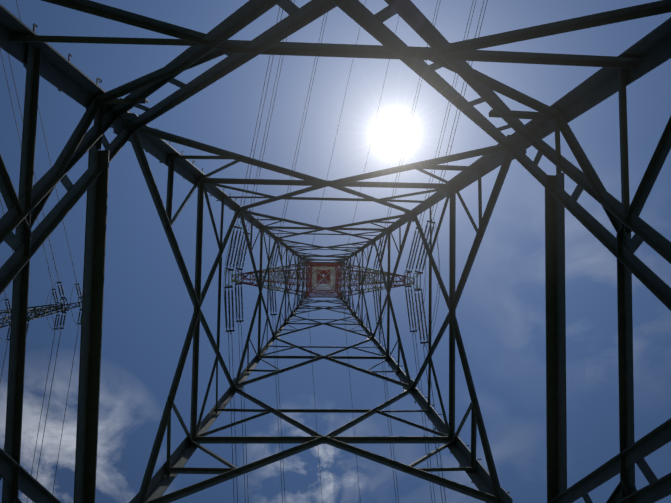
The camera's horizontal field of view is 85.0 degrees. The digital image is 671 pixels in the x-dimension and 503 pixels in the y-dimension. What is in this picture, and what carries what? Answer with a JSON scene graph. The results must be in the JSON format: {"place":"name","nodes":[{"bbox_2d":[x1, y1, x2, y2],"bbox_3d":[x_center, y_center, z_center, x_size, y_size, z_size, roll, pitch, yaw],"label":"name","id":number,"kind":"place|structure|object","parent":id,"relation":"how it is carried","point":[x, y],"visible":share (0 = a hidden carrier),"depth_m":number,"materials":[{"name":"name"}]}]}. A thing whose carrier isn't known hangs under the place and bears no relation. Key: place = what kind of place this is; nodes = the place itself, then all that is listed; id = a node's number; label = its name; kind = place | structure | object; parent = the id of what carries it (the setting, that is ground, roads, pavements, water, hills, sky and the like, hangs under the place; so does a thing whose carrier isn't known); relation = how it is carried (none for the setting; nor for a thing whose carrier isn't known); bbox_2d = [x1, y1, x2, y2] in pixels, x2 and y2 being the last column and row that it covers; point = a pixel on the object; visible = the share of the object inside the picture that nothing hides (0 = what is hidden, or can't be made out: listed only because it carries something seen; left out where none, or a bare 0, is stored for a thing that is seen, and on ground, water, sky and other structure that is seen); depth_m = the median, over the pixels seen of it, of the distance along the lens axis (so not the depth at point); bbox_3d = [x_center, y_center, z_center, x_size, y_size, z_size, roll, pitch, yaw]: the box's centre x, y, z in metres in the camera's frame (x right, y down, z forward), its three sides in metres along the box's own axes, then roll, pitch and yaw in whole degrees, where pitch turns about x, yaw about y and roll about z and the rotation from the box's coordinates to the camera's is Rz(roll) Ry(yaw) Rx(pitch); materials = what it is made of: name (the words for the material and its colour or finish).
{"place":"outdoors","nodes":[
{"label":"outdoors","id":0,"kind":"place"},
{"bbox_2d":[0,350,175,502],"bbox_3d":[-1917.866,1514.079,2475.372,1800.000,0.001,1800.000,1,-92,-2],"label":"cloud","id":1,"kind":"structure","parent":0,"point":[52,438],"depth_m":2485.97,"materials":[{"name":"white"}]},
{"bbox_2d":[239,394,397,502],"bbox_3d":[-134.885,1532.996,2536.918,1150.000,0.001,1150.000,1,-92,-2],"label":"cloud","id":2,"kind":"structure","parent":0,"point":[319,468],"depth_m":2538.66,"materials":[{"name":"white"}]},
{"bbox_2d":[0,0,670,502],"label":"sky","id":3,"kind":"structure","parent":0,"point":[148,308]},
{"bbox_2d":[388,0,428,33],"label":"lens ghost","id":4,"kind":"object","parent":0,"point":[413,16],"depth_m":0.41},
{"bbox_2d":[166,0,670,324],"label":"sun glare lens veil","id":5,"kind":"object","parent":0,"point":[651,13],"depth_m":0.52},
{"bbox_2d":[335,348,585,502],"bbox_3d":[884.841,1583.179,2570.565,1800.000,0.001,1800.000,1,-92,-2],"label":"cloud","id":6,"kind":"structure","parent":0,"point":[476,450],"depth_m":2588.75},
{"bbox_2d":[455,146,670,438],"bbox_3d":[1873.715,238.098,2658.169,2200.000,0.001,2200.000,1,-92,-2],"label":"cloud","id":7,"kind":"structure","parent":0,"point":[569,279],"depth_m":2657.19,"materials":[{"name":"blue"}]},
{"label":"meadow ground","id":8,"kind":"structure","parent":0,"visible":0},
{"bbox_2d":[0,298,81,327],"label":"lattice tower","id":9,"kind":"structure","parent":8,"relation":"on","point":[46,308],"depth_m":55.63,"materials":[{"name":"grey metal"}]},
{"bbox_2d":[0,0,670,502],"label":"lattice tower","id":10,"kind":"structure","parent":8,"relation":"on","point":[30,50],"depth_m":8.69,"materials":[{"name":"grey metal"}]},
{"bbox_2d":[224,150,434,413],"bbox_3d":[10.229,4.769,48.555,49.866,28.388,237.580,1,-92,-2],"label":"insulators","id":11,"kind":"object","parent":10,"relation":"attached to","point":[406,270],"depth_m":53.47,"materials":[{"name":"glass"}]},
{"bbox_2d":[0,0,487,502],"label":"power lines","id":12,"kind":"object","parent":11,"relation":"attached to","point":[271,266],"depth_m":53.09,"materials":[{"name":"metal"}]},
{"bbox_2d":[3,259,81,362],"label":"insulators","id":13,"kind":"object","parent":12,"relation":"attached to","point":[63,324],"depth_m":61.78,"materials":[{"name":"glass"}]}
]}

